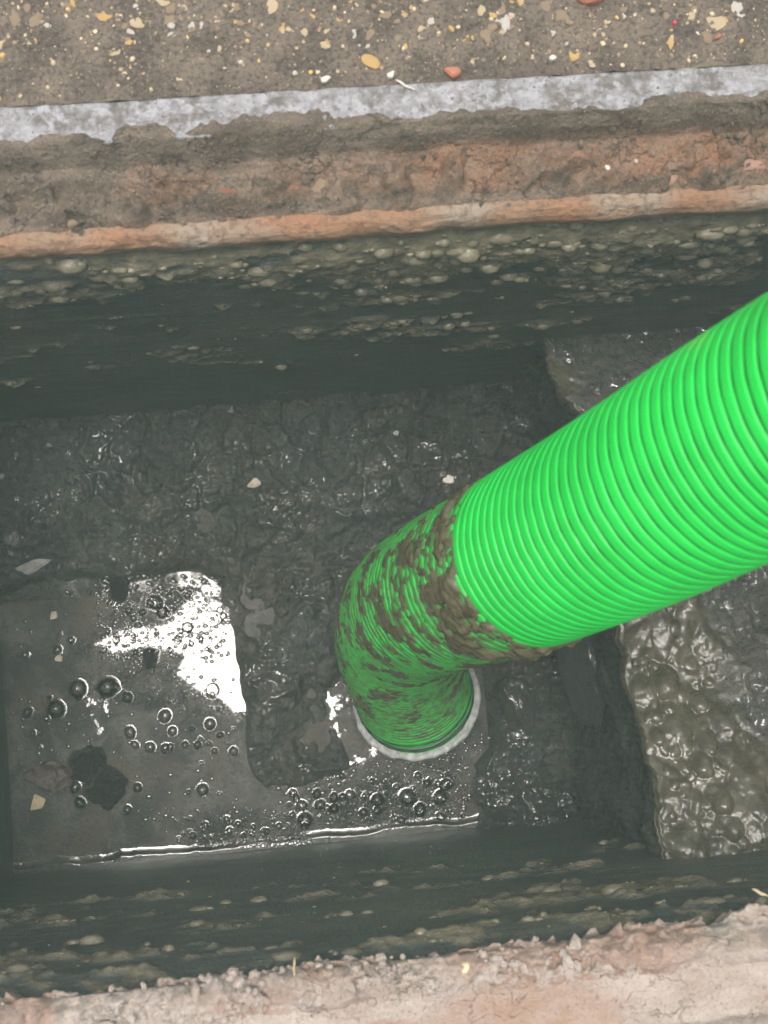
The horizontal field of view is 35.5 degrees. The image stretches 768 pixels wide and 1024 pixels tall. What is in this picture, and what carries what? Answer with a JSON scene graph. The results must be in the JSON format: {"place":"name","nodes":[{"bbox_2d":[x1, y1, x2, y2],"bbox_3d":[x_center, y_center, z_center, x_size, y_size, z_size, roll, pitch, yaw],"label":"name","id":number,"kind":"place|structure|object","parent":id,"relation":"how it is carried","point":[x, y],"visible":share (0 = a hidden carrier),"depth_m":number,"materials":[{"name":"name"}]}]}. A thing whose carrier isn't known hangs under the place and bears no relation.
{"place":"outdoors","nodes":[
{"label":"outdoors","id":0,"kind":"place"},
{"bbox_2d":[0,212,767,997],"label":"catch basin","id":1,"kind":"object","parent":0,"point":[122,332],"visible":0.81,"depth_m":1.21,"materials":[{"name":"grey concrete"}]},
{"bbox_2d":[0,381,577,828],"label":"silt floor","id":2,"kind":"structure","parent":1,"relation":"in","point":[326,505],"depth_m":1.67,"materials":[{"name":"black soil"}]},
{"bbox_2d":[3,531,19,553],"bbox_3d":[-0.518,0.042,1.671,0.024,0.013,0.037,12,82,-2],"label":"stone shard","id":3,"kind":"object","parent":2,"relation":"on","point":[11,538],"visible":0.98,"depth_m":1.67,"materials":[{"name":"grey stone"}]},
{"bbox_2d":[15,558,51,573],"bbox_3d":[-0.487,0.076,1.663,0.060,0.017,0.021,-8,89,0],"label":"stone shard","id":4,"kind":"object","parent":2,"relation":"on","point":[33,566],"visible":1,"depth_m":1.66,"materials":[{"name":"grey stone"}]},
{"bbox_2d":[63,468,89,502],"bbox_3d":[-0.425,-0.036,1.667,0.028,0.011,0.057,-35,86,-7],"label":"leaf","id":5,"kind":"object","parent":2,"relation":"on","point":[81,492],"visible":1,"depth_m":1.67,"materials":[{"name":"grey plant"}]},
{"bbox_2d":[195,507,214,532],"bbox_3d":[-0.252,0.011,1.685,0.028,0.007,0.038,-16,84,-5],"label":"wet patch","id":6,"kind":"object","parent":2,"relation":"on","point":[207,524],"visible":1,"depth_m":1.68,"materials":[{"name":"grey liquid"}]},
{"bbox_2d":[0,574,490,874],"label":"water","id":7,"kind":"structure","parent":2,"relation":"on","point":[167,734],"depth_m":1.66,"materials":[{"name":"grey liquid"}]},
{"bbox_2d":[30,793,45,809],"bbox_3d":[-0.469,0.395,1.629,0.018,0.010,0.023,14,82,-2],"label":"wood chip","id":8,"kind":"object","parent":7,"relation":"on","point":[38,801],"visible":1,"depth_m":1.62,"materials":[{"name":"wood"}]},
{"bbox_2d":[20,760,72,791],"bbox_3d":[-0.458,0.359,1.633,0.074,0.011,0.042,3,83,-3],"label":"leaf","id":9,"kind":"object","parent":7,"relation":"on","point":[52,776],"visible":1,"depth_m":1.63,"materials":[{"name":"brown plant"}]},
{"bbox_2d":[50,611,57,619],"bbox_3d":[-0.458,0.143,1.662,0.011,0.006,0.011,-11,84,-5],"label":"stone chip","id":10,"kind":"object","parent":7,"relation":"on","point":[54,614],"visible":1,"depth_m":1.66,"materials":[{"name":"beige stone"}]},
{"bbox_2d":[55,655,62,661],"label":"stone chip","id":11,"kind":"object","parent":7,"relation":"on","point":[59,658],"visible":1,"depth_m":1.65,"materials":[{"name":"beige stone"}]},
{"bbox_2d":[68,745,105,781],"bbox_3d":[-0.405,0.343,1.636,0.054,0.046,0.046,-22,85,-6],"label":"black lump","id":12,"kind":"object","parent":7,"relation":"on","point":[86,762],"visible":0.95,"depth_m":1.62,"materials":[{"name":"black soil"}]},
{"bbox_2d":[83,764,127,810],"bbox_3d":[-0.379,0.373,1.635,0.058,0.054,0.057,29,82,0],"label":"black lump","id":13,"kind":"object","parent":7,"relation":"on","point":[104,787],"visible":0.99,"depth_m":1.62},
{"bbox_2d":[109,579,128,601],"bbox_3d":[-0.370,0.109,1.673,0.027,0.017,0.034,-5,83,-4],"label":"mud crust","id":14,"kind":"object","parent":7,"relation":"on","point":[119,589],"visible":1,"depth_m":1.67},
{"bbox_2d":[143,652,157,668],"bbox_3d":[-0.324,0.206,1.663,0.021,0.015,0.024,-5,83,-4],"label":"mud crust","id":15,"kind":"object","parent":7,"relation":"in","point":[150,660],"visible":1,"depth_m":1.66},
{"bbox_2d":[333,292,767,761],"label":"suction hose","id":16,"kind":"object","parent":7,"relation":"in","point":[644,493],"visible":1,"depth_m":0.88,"materials":[{"name":"green plastic"}]},
{"bbox_2d":[246,477,260,487],"bbox_3d":[-0.183,-0.041,1.680,0.022,0.013,0.015,-16,95,-11],"label":"stone chip","id":17,"kind":"object","parent":2,"relation":"on","point":[254,482],"visible":1,"depth_m":1.68,"materials":[{"name":"beige stone"}]},
{"bbox_2d":[442,475,453,483],"bbox_3d":[0.091,-0.046,1.685,0.016,0.009,0.013,10,82,-2],"label":"stone chip","id":18,"kind":"object","parent":2,"relation":"on","point":[449,479],"visible":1,"depth_m":1.68,"materials":[{"name":"beige stone"}]},
{"bbox_2d":[474,771,523,821],"bbox_3d":[0.158,0.386,1.657,0.069,0.040,0.078,-44,87,-7],"label":"mud clod","id":19,"kind":"object","parent":2,"relation":"on","point":[496,799],"visible":0.96,"depth_m":1.64,"materials":[{"name":"black soil"}]},
{"bbox_2d":[498,671,535,733],"bbox_3d":[0.185,0.265,1.661,0.047,0.040,0.094,-15,84,-5],"label":"stone","id":20,"kind":"object","parent":2,"relation":"on","point":[517,702],"visible":1,"depth_m":1.65,"materials":[{"name":"black stone"}]},
{"bbox_2d":[504,761,563,814],"bbox_3d":[0.206,0.384,1.658,0.079,0.044,0.111,-33,86,-7],"label":"mud clod","id":21,"kind":"object","parent":2,"relation":"on","point":[533,789],"visible":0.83,"depth_m":1.64,"materials":[{"name":"black soil"}]},
{"bbox_2d":[524,809,566,826],"bbox_3d":[0.223,0.430,1.632,0.061,0.034,0.051,-16,84,-5],"label":"mud clod","id":22,"kind":"object","parent":2,"relation":"on","point":[545,818],"visible":0.55,"depth_m":1.63,"materials":[{"name":"black soil"}]},
{"bbox_2d":[0,63,767,1023],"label":"drain frame","id":23,"kind":"object","parent":1,"relation":"on","point":[176,173],"visible":1,"depth_m":1.00,"materials":[{"name":"brown concrete"}]},
{"bbox_2d":[292,957,295,975],"bbox_3d":[-0.070,0.353,0.931,0.003,0.011,0.018,-5,83,-4],"label":"straw","id":24,"kind":"object","parent":23,"relation":"on","point":[293,968],"visible":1,"depth_m":0.93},
{"bbox_2d":[396,79,414,89],"bbox_3d":[0.018,-0.355,0.997,0.015,0.002,0.010,-5,83,-4],"label":"twig","id":25,"kind":"object","parent":23,"relation":"on","point":[403,84],"visible":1,"depth_m":1.00,"materials":[{"name":"white wood"}]},
{"bbox_2d":[461,963,469,972],"bbox_3d":[0.064,0.360,0.948,0.009,0.004,0.008,-22,85,-6],"label":"stone chip","id":26,"kind":"object","parent":23,"relation":"on","point":[466,969],"visible":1,"depth_m":0.95,"materials":[{"name":"beige stone"}]},
{"bbox_2d":[752,888,767,896],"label":"straw","id":27,"kind":"object","parent":23,"relation":"on","point":[759,892],"visible":1,"depth_m":0.95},
{"bbox_2d":[508,325,767,859],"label":"sludge shelf","id":28,"kind":"object","parent":1,"relation":"in","point":[672,759],"visible":0.52,"depth_m":1.34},
{"bbox_2d":[557,635,606,728],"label":"stone slab","id":29,"kind":"structure","parent":28,"relation":"on","point":[578,665],"depth_m":1.51,"materials":[{"name":"black stone"}]},
{"bbox_2d":[0,0,767,107],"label":"pavement","id":30,"kind":"structure","parent":0,"point":[57,52],"depth_m":1.00,"materials":[{"name":"concrete"}]},
{"bbox_2d":[321,75,329,83],"bbox_3d":[-0.049,-0.358,0.995,0.008,0.004,0.005,-16,84,-5],"label":"stone chip","id":31,"kind":"object","parent":30,"relation":"on","point":[325,79],"visible":1,"depth_m":0.99,"materials":[{"name":"white stone"}]},
{"bbox_2d":[387,70,393,79],"bbox_3d":[0.006,-0.364,0.999,0.006,0.004,0.008,39,82,2],"label":"shell chip","id":32,"kind":"object","parent":30,"relation":"on","point":[390,75],"visible":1,"depth_m":1.00,"materials":[{"name":"white stone"}]},
{"bbox_2d":[443,67,460,79],"bbox_3d":[0.057,-0.367,1.001,0.015,0.008,0.010,29,82,0],"label":"brick chip","id":33,"kind":"object","parent":30,"relation":"on","point":[453,73],"visible":1,"depth_m":1.00,"materials":[{"name":"orange brick"}]},
{"bbox_2d":[549,55,555,60],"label":"stone chip","id":34,"kind":"object","parent":30,"relation":"on","point":[552,57],"visible":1,"depth_m":1.01,"materials":[{"name":"white stone"}]},
{"bbox_2d":[576,0,604,5],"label":"brick chip","id":35,"kind":"object","parent":30,"relation":"on","point":[589,2],"visible":1,"depth_m":1.01,"materials":[{"name":"orange brick"}]},
{"bbox_2d":[714,34,722,40],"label":"rust chip","id":36,"kind":"object","parent":30,"relation":"on","point":[718,36],"visible":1,"depth_m":1.02,"materials":[{"name":"orange brick"}]}
]}

